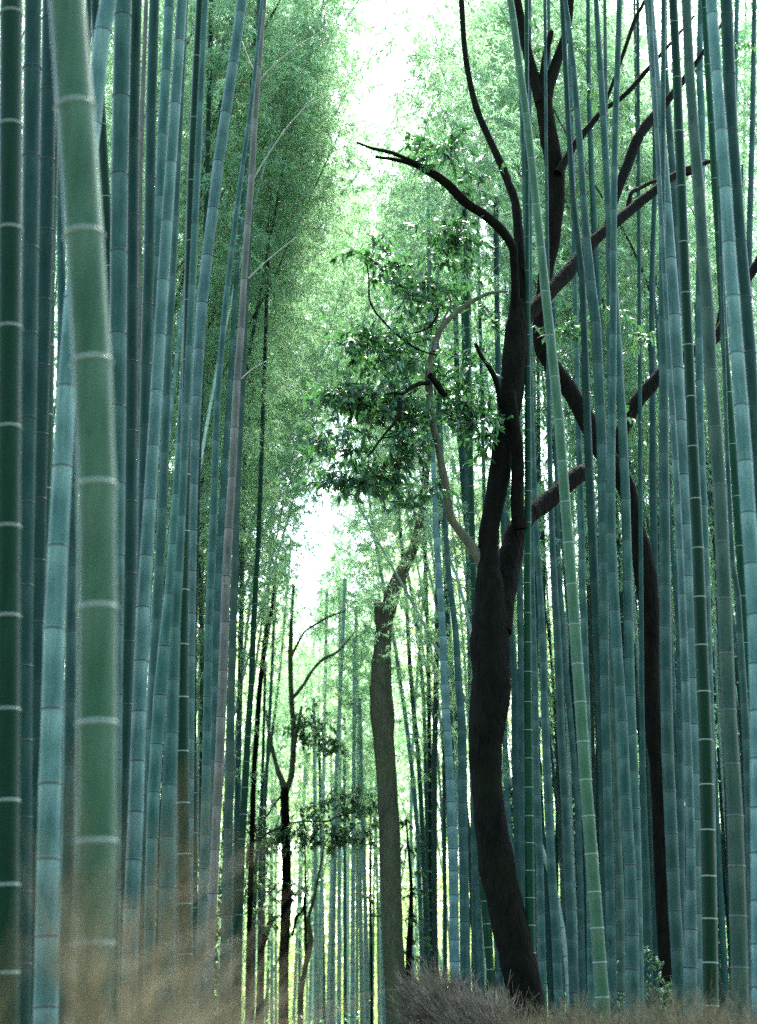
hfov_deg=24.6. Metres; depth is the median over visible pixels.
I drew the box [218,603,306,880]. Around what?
bamboo
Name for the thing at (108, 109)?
bamboo
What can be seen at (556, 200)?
crooked tree
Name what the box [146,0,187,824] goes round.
bamboo
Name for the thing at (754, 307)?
bamboo
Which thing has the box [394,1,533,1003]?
bamboo
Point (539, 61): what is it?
bamboo
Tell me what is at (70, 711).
bamboo
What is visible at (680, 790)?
bamboo
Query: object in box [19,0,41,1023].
bamboo
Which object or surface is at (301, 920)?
bamboo
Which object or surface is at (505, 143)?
bamboo
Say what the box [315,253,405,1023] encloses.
bamboo
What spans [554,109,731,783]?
bamboo
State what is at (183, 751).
bamboo
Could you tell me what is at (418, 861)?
bamboo
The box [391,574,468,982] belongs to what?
bamboo
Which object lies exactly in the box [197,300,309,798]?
bamboo
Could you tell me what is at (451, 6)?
bamboo
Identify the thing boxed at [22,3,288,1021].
grove foliage
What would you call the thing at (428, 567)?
bamboo
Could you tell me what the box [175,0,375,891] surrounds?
bamboo
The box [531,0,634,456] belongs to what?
bamboo
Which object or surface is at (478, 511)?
bamboo
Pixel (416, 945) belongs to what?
bamboo thicket
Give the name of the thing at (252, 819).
bamboo
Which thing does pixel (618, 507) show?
bamboo
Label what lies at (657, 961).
shrub
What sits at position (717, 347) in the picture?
bamboo
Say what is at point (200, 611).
bamboo
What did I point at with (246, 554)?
bamboo
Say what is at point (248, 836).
bamboo
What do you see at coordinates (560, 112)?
bamboo
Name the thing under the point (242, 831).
bamboo
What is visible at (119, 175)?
bamboo
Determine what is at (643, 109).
bamboo
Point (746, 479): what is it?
bamboo
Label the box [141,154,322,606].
bamboo
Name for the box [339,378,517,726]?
bamboo
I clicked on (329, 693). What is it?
bamboo
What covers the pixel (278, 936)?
woodland
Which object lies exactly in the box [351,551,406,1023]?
bamboo
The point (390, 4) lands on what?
sky
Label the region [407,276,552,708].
bamboo
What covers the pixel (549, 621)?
bamboo
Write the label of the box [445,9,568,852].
bamboo
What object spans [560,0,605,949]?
bamboo
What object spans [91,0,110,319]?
bamboo
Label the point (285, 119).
bamboo
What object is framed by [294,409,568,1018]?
bamboo
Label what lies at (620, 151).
bamboo
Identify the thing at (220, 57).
bamboo
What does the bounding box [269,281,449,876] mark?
bamboo
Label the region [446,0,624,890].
bamboo
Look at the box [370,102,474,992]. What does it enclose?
bamboo
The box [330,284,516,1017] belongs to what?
bamboo
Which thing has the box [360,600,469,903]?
bamboo
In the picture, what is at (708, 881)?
bamboo
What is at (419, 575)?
bamboo
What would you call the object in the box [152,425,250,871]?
bamboo
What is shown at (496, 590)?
forked tree
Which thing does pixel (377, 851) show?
bamboo
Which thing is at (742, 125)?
bamboo
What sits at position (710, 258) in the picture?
bamboo
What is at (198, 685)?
bamboo
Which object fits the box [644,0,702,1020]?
bamboo
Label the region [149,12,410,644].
bamboo
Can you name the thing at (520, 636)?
bamboo
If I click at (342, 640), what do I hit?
bamboo
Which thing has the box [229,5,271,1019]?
bamboo
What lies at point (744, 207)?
bamboo
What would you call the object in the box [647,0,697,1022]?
bamboo
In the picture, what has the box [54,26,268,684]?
bamboo
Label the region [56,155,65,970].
bamboo
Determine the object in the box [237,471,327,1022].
bamboo
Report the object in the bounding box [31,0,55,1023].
bamboo
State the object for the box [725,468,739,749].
bamboo
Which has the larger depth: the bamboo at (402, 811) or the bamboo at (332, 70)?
the bamboo at (402, 811)
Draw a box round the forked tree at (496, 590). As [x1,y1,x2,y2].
[290,0,720,1023]
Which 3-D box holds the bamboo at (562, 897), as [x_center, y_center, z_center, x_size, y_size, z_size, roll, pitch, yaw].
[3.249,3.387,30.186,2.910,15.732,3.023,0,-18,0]
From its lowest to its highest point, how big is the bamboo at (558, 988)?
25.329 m
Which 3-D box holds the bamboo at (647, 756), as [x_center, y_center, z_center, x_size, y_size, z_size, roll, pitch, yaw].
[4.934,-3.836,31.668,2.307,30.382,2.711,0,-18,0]
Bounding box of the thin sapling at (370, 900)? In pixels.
[357,829,381,1023]
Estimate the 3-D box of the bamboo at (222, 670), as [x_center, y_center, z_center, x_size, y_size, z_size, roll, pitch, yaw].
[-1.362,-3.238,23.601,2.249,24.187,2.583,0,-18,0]
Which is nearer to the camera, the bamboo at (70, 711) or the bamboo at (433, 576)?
the bamboo at (70, 711)
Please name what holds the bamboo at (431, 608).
on the ground
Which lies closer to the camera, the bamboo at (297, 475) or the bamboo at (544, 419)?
the bamboo at (544, 419)
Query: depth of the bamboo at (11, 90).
7.87 m
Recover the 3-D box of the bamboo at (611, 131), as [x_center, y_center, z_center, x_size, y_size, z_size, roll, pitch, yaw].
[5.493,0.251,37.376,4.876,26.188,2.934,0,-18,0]
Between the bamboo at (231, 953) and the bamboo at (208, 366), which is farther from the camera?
the bamboo at (231, 953)
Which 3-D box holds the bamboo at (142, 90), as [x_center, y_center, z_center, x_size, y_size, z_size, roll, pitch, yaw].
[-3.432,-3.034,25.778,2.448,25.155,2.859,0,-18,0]
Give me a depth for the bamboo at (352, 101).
38.37 m
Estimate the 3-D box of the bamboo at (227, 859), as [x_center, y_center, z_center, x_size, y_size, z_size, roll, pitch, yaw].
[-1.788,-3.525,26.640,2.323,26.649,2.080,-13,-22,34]
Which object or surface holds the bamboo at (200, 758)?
on the ground
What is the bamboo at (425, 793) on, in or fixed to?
on the ground
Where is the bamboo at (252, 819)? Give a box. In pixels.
[245,569,279,1022]
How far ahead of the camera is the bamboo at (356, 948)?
58.18 m
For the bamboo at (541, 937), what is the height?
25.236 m
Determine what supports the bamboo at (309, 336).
on the ground
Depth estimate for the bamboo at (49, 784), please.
9.21 m
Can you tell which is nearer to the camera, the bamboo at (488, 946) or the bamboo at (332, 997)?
the bamboo at (488, 946)
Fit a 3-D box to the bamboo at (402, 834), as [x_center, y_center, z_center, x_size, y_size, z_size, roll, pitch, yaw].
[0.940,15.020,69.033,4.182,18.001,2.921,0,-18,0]
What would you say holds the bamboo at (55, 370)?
on the ground
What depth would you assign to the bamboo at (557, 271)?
35.67 m
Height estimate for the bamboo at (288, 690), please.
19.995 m
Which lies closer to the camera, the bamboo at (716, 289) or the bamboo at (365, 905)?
the bamboo at (716, 289)
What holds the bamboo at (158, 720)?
on the ground
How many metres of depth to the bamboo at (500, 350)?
53.05 m
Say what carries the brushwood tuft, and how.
on the ground
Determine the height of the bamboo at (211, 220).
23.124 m
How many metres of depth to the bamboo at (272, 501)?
34.35 m
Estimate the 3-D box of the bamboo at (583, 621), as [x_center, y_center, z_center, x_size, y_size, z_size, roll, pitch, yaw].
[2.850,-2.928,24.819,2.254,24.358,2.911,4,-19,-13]
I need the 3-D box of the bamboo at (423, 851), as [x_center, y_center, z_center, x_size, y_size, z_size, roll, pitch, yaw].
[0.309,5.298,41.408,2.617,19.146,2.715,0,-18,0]
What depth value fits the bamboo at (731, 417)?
20.12 m
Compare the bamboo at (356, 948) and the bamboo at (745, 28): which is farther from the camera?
the bamboo at (356, 948)
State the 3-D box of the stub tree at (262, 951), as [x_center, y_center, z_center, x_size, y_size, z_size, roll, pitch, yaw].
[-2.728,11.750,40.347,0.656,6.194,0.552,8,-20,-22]
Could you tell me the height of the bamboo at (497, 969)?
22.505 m
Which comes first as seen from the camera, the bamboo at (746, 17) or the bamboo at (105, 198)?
the bamboo at (105, 198)
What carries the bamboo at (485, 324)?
on the ground
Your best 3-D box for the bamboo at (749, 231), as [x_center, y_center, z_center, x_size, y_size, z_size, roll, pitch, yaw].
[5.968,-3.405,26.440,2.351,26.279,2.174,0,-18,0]
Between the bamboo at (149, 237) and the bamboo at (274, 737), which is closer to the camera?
the bamboo at (149, 237)
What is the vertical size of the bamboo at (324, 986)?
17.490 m
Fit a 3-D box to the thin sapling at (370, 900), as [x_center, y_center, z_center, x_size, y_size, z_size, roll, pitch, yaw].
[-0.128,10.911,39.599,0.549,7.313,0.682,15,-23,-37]
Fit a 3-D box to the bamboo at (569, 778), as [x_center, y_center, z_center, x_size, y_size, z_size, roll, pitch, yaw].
[3.329,1.527,35.525,3.074,22.608,4.550,14,-23,-37]
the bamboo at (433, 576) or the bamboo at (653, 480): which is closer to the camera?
the bamboo at (653, 480)
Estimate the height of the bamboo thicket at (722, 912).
18.024 m
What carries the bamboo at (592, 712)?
on the ground
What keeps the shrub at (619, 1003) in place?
on the ground
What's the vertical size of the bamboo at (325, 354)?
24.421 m
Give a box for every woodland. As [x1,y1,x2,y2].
[64,471,727,1023]
[217,870,547,1023]
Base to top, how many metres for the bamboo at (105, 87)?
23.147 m
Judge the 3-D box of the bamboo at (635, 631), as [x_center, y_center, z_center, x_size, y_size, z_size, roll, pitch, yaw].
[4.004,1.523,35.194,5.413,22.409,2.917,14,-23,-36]
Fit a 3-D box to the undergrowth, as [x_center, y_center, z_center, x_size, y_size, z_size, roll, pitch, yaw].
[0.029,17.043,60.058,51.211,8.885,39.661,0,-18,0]
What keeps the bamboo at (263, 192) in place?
on the ground
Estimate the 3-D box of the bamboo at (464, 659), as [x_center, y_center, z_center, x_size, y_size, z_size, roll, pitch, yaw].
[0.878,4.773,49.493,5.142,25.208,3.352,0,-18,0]
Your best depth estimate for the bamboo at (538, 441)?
29.79 m
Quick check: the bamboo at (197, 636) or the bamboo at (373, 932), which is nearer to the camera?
the bamboo at (197, 636)
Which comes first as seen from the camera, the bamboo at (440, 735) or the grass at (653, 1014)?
the grass at (653, 1014)
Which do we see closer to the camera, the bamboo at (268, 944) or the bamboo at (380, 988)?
the bamboo at (380, 988)
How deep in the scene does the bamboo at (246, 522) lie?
32.08 m
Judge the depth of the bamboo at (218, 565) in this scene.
26.84 m
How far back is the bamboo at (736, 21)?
30.93 m
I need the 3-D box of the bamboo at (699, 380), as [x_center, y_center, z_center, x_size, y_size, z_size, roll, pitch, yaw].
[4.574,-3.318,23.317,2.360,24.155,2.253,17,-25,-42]
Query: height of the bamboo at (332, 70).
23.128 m
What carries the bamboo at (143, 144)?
on the ground
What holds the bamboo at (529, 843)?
on the ground
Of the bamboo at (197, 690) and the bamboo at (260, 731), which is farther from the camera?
the bamboo at (260, 731)
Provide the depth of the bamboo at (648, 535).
34.45 m
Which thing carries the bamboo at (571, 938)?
on the ground
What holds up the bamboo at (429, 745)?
on the ground
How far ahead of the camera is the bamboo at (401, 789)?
57.51 m
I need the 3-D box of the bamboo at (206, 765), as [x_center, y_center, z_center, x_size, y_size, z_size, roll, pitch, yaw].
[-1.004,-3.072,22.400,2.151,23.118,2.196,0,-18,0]
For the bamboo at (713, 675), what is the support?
on the ground
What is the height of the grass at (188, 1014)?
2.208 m
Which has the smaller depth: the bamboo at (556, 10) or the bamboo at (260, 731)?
the bamboo at (556, 10)
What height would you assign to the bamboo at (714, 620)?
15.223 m
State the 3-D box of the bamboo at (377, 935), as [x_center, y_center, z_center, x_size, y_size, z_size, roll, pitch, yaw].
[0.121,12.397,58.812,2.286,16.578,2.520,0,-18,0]
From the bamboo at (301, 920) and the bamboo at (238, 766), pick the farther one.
the bamboo at (301, 920)
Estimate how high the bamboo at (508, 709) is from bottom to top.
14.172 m
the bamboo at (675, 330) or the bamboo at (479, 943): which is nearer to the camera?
the bamboo at (675, 330)
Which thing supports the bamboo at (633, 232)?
on the ground
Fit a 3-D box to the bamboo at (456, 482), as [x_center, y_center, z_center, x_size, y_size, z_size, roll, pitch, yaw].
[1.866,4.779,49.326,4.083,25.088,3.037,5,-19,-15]
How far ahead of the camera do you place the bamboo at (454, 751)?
47.04 m
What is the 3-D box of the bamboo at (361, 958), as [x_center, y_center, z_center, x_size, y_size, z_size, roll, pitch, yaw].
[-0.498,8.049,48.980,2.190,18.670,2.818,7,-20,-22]
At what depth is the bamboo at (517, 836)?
27.73 m
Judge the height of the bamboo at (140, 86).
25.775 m
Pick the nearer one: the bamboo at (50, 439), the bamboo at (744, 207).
the bamboo at (50, 439)
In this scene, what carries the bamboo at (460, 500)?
on the ground
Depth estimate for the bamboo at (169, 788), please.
11.97 m
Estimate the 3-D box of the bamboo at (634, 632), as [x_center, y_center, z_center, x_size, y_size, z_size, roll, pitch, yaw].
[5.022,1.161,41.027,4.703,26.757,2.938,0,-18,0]
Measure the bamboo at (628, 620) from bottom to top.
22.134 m
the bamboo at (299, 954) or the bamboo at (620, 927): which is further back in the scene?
the bamboo at (299, 954)
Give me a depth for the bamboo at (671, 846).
16.60 m
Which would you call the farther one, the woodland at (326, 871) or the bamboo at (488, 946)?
the woodland at (326, 871)
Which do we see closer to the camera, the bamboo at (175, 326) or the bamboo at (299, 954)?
the bamboo at (175, 326)
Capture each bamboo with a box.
[0,0,23,1023]
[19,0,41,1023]
[22,0,42,165]
[22,0,162,273]
[22,3,148,447]
[23,0,161,94]
[23,21,113,266]
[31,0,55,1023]
[32,0,116,1023]
[46,114,58,573]
[48,0,118,1023]
[53,0,191,676]
[53,0,221,449]
[53,0,250,733]
[53,48,328,812]
[53,228,208,902]
[53,347,56,442]
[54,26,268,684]
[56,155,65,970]
[57,0,91,1023]
[75,12,194,848]
[76,0,294,739]
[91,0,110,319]
[105,0,228,166]
[109,0,131,1023]
[120,0,141,989]
[120,0,186,1019]
[133,0,173,670]
[136,0,158,1018]
[137,0,147,471]
[139,0,308,348]
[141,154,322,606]
[142,0,303,704]
[142,0,345,300]
[143,309,183,1019]
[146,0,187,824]
[148,108,357,786]
[148,456,199,659]
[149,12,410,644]
[152,96,271,648]
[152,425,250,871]
[153,100,389,573]
[153,477,259,715]
[155,26,337,1013]
[156,0,207,1021]
[156,0,348,875]
[156,0,375,987]
[168,42,312,469]
[168,77,426,501]
[168,128,321,506]
[169,5,363,489]
[173,200,323,948]
[174,151,389,1019]
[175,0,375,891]
[176,0,201,1009]
[182,0,350,299]
[188,0,246,959]
[193,0,212,983]
[194,0,263,1020]
[196,217,354,715]
[197,179,335,885]
[197,179,401,768]
[197,210,366,746]
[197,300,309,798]
[197,398,308,904]
[198,0,392,884]
[199,104,211,840]
[201,0,406,467]
[201,346,307,939]
[204,0,333,1018]
[204,0,387,493]
[204,82,341,572]
[208,9,256,1019]
[210,149,371,458]
[214,638,332,1007]
[217,654,312,967]
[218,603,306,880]
[218,645,322,901]
[219,0,259,1023]
[219,5,351,1020]
[222,218,372,790]
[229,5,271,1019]
[232,369,252,1022]
[233,301,349,800]
[233,615,337,818]
[236,535,311,977]
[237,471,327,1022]
[240,265,396,807]
[245,447,342,1023]
[245,569,279,1022]
[249,667,312,1023]
[250,274,324,1022]
[251,655,306,1023]
[255,598,308,1023]
[264,694,375,1004]
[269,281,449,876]
[281,601,333,1022]
[285,554,347,1023]
[285,562,350,1023]
[287,572,351,1023]
[288,472,366,1023]
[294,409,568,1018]
[294,494,360,1023]
[294,527,364,1023]
[302,656,447,907]
[306,303,458,935]
[306,619,375,1023]
[308,202,460,981]
[309,543,405,1023]
[310,492,386,1023]
[312,453,371,1023]
[313,587,418,1023]
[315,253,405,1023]
[317,496,401,1023]
[319,353,423,974]
[320,56,434,572]
[321,597,373,1023]
[322,156,458,893]
[322,491,432,1023]
[322,508,373,1023]
[323,356,461,983]
[326,657,398,1023]
[328,151,559,872]
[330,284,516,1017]
[332,267,460,664]
[334,216,495,438]
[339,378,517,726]
[340,0,488,994]
[343,677,448,952]
[345,605,441,865]
[346,427,433,975]
[347,311,468,744]
[348,678,398,1023]
[350,356,429,975]
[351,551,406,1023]
[353,581,449,968]
[356,93,505,1006]
[358,138,483,778]
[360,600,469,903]
[360,666,447,967]
[362,642,404,1023]
[363,643,408,1023]
[365,167,496,991]
[368,190,461,967]
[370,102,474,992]
[373,304,487,976]
[373,510,517,669]
[374,178,496,1001]
[374,196,502,918]
[375,29,506,1000]
[382,32,521,1003]
[388,0,524,582]
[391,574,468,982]
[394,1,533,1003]
[398,218,524,453]
[398,315,480,567]
[399,129,523,610]
[401,0,571,908]
[405,0,541,1004]
[407,204,544,446]
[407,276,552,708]
[413,565,469,815]
[415,0,657,609]
[424,41,493,976]
[425,161,545,412]
[436,63,647,374]
[437,121,630,978]
[438,122,516,655]
[439,451,554,986]
[443,0,581,906]
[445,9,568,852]
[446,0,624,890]
[454,544,555,773]
[457,0,648,421]
[460,0,601,793]
[462,214,596,957]
[463,0,602,962]
[466,0,674,550]
[468,0,739,711]
[475,223,632,1015]
[476,489,565,859]
[477,87,649,497]
[477,89,674,759]
[480,297,632,1005]
[490,188,735,873]
[506,0,726,913]
[507,0,610,1021]
[514,514,578,824]
[519,38,564,1018]
[522,0,647,380]
[523,0,535,955]
[523,486,596,1017]
[529,0,546,1014]
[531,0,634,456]
[532,0,695,357]
[534,0,737,661]
[537,60,645,700]
[540,0,707,783]
[540,32,649,322]
[542,0,756,843]
[543,0,579,1019]
[547,0,585,1020]
[553,230,672,956]
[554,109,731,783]
[558,0,674,515]
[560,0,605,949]
[563,0,616,1023]
[568,26,595,1016]
[568,185,739,712]
[573,1,756,517]
[573,39,595,825]
[586,0,615,928]
[594,0,644,1015]
[600,178,692,378]
[603,0,625,1022]
[605,0,639,1023]
[617,391,736,656]
[620,0,629,458]
[633,0,653,993]
[634,536,717,733]
[635,378,735,638]
[636,0,653,1019]
[642,149,756,376]
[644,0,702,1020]
[646,118,756,397]
[646,234,735,612]
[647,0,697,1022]
[649,107,659,1016]
[655,0,756,310]
[657,356,736,640]
[658,0,683,1021]
[658,215,756,552]
[665,0,685,946]
[669,0,718,1019]
[678,0,756,204]
[678,0,756,315]
[681,0,749,1023]
[684,348,735,617]
[695,0,718,998]
[701,0,749,721]
[704,7,756,210]
[705,84,725,927]
[706,0,756,1020]
[717,162,751,1023]
[720,0,756,523]
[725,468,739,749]
[734,0,749,1019]
[739,0,756,147]
[740,1,746,770]
[746,0,756,293]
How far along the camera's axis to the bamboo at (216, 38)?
28.67 m
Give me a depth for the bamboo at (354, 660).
45.45 m
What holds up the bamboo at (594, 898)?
on the ground
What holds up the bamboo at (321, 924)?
on the ground
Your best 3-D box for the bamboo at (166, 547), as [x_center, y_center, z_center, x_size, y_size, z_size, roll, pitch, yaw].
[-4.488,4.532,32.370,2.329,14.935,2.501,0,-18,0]
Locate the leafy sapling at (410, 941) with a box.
[400,815,431,1017]
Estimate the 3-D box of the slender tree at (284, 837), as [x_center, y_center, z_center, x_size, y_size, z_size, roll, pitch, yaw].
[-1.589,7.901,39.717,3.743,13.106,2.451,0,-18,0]
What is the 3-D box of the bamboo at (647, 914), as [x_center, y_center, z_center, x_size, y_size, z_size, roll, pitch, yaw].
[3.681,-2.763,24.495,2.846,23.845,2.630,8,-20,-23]
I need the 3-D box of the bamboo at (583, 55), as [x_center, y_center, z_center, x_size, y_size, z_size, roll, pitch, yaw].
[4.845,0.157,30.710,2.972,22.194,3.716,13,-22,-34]
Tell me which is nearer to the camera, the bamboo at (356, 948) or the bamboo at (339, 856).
the bamboo at (339, 856)
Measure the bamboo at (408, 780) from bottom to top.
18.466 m
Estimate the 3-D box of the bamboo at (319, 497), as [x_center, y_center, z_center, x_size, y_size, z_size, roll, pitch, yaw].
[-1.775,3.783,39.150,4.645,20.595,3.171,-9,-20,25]
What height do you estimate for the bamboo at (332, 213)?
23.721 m
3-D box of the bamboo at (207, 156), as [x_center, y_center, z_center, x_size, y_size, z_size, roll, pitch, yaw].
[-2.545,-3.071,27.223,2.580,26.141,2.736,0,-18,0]
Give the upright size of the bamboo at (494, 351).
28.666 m
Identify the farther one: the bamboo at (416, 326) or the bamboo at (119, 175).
the bamboo at (416, 326)
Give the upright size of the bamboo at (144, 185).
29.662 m
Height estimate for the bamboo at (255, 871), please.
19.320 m
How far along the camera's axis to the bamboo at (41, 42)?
29.73 m
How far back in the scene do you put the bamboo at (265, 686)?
45.66 m
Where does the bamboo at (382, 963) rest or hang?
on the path
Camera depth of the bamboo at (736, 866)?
12.87 m
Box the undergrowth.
[155,871,726,1023]
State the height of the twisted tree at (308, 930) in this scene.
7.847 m
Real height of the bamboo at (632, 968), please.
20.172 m
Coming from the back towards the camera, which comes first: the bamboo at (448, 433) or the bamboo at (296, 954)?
the bamboo at (296, 954)
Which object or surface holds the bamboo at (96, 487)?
on the ground
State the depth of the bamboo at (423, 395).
45.92 m
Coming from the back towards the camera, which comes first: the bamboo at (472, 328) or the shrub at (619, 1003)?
the bamboo at (472, 328)
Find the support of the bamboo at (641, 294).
on the ground
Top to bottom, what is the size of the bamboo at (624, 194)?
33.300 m
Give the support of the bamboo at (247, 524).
on the ground
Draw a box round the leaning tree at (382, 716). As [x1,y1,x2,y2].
[365,436,430,1023]
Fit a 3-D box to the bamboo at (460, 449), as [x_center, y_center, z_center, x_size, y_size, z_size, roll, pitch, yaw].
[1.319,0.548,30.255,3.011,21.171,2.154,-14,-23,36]
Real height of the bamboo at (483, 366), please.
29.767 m
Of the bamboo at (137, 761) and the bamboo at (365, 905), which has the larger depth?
the bamboo at (365, 905)
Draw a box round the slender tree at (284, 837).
[243,584,379,1023]
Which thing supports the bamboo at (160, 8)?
on the ground
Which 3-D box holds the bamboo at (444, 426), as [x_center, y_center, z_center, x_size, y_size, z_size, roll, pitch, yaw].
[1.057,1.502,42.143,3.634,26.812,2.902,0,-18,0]
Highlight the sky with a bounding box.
[23,0,756,1003]
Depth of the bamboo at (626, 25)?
36.61 m
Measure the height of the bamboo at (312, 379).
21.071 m
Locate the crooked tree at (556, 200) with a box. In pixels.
[498,0,756,1017]
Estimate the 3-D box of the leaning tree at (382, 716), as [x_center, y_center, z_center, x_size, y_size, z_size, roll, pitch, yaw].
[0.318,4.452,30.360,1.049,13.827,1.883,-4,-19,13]
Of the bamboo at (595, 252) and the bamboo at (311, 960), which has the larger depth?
the bamboo at (311, 960)
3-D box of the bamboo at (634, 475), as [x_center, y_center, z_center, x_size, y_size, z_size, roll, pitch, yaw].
[4.083,2.050,29.476,4.037,17.822,3.362,0,-18,0]
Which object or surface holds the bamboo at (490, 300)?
on the ground
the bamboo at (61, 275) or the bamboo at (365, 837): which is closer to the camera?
the bamboo at (61, 275)
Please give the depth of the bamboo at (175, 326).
27.36 m
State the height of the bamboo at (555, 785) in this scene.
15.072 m
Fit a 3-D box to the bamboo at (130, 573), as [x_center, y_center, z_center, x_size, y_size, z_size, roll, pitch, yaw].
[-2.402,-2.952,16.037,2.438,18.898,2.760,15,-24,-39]
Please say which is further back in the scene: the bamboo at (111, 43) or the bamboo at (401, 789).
the bamboo at (401, 789)
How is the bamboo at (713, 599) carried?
on the ground
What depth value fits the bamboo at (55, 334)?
28.20 m
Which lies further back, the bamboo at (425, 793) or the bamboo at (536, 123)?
the bamboo at (425, 793)
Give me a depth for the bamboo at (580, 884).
27.12 m
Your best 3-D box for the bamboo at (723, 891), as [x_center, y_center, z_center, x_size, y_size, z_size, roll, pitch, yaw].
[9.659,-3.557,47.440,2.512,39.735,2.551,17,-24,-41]
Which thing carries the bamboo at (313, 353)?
on the ground
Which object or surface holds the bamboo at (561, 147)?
on the ground
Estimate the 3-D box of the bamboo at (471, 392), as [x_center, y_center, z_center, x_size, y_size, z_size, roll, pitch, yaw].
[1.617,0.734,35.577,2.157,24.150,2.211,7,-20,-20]
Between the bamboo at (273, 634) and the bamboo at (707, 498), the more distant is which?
the bamboo at (273, 634)
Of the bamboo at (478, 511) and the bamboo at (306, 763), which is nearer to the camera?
the bamboo at (478, 511)
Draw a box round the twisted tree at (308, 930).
[291,845,330,1023]
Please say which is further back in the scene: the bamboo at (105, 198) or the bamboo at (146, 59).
the bamboo at (146, 59)
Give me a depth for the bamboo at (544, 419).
28.94 m
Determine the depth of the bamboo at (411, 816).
50.27 m
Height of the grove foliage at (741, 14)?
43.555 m
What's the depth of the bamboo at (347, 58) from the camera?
33.38 m
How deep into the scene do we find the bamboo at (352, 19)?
30.30 m
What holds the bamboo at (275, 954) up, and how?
on the ground
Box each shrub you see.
[587,971,624,1021]
[616,944,672,1022]
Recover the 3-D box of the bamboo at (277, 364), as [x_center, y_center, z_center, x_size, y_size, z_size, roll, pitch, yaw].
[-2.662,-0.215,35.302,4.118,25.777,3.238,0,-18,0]
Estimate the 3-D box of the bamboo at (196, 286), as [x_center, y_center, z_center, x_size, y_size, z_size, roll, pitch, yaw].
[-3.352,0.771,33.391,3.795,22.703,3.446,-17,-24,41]
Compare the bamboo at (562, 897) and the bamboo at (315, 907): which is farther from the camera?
the bamboo at (315, 907)
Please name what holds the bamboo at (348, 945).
on the ground
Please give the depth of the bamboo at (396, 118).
36.90 m
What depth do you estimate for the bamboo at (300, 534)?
41.99 m
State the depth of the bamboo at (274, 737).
64.40 m
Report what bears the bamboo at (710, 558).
on the ground
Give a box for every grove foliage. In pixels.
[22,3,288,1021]
[475,0,756,1017]
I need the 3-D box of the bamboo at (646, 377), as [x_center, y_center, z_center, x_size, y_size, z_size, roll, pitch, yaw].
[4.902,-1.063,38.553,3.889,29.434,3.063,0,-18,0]
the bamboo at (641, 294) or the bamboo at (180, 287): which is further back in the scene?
the bamboo at (641, 294)
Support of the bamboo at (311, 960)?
on the ground
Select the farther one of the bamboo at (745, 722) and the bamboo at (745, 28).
the bamboo at (745, 28)
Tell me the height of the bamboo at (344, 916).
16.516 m
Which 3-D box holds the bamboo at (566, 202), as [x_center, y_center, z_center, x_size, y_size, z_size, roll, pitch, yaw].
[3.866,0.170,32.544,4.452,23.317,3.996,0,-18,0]
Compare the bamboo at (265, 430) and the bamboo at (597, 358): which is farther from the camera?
the bamboo at (265, 430)
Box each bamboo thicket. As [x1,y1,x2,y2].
[54,164,743,1020]
[198,663,485,1023]
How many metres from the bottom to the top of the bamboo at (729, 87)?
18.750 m
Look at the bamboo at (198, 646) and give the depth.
34.53 m
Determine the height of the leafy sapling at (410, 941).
6.934 m
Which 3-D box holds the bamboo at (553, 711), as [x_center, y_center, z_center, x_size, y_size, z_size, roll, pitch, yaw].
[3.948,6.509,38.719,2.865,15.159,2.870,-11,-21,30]
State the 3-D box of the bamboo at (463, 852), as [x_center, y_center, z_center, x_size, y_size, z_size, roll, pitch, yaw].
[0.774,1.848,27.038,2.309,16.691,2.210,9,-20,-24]
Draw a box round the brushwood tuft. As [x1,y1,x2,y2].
[383,953,548,1023]
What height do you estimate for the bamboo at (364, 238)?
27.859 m
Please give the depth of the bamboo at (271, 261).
33.38 m
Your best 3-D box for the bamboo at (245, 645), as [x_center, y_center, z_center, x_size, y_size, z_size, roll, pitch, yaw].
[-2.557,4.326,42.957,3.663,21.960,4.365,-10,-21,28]
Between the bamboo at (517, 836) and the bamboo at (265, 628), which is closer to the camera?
the bamboo at (517, 836)
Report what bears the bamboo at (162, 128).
on the ground
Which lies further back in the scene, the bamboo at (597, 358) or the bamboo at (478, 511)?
the bamboo at (478, 511)
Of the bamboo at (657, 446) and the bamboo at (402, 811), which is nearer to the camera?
the bamboo at (657, 446)
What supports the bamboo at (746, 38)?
on the ground
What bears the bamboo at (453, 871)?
on the ground
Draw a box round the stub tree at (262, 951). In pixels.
[253,883,276,1021]
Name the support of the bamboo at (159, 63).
on the ground
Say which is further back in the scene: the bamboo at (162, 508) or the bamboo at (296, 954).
the bamboo at (296, 954)
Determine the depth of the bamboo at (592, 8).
40.72 m
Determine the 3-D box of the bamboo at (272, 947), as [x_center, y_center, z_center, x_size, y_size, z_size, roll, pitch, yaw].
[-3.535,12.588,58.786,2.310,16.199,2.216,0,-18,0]
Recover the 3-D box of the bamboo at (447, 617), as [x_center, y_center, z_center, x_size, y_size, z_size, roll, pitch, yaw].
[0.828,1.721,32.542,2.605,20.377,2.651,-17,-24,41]
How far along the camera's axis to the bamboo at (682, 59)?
42.32 m
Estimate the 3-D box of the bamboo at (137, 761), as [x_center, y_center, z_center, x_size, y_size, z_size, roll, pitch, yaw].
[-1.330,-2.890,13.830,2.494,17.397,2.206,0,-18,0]

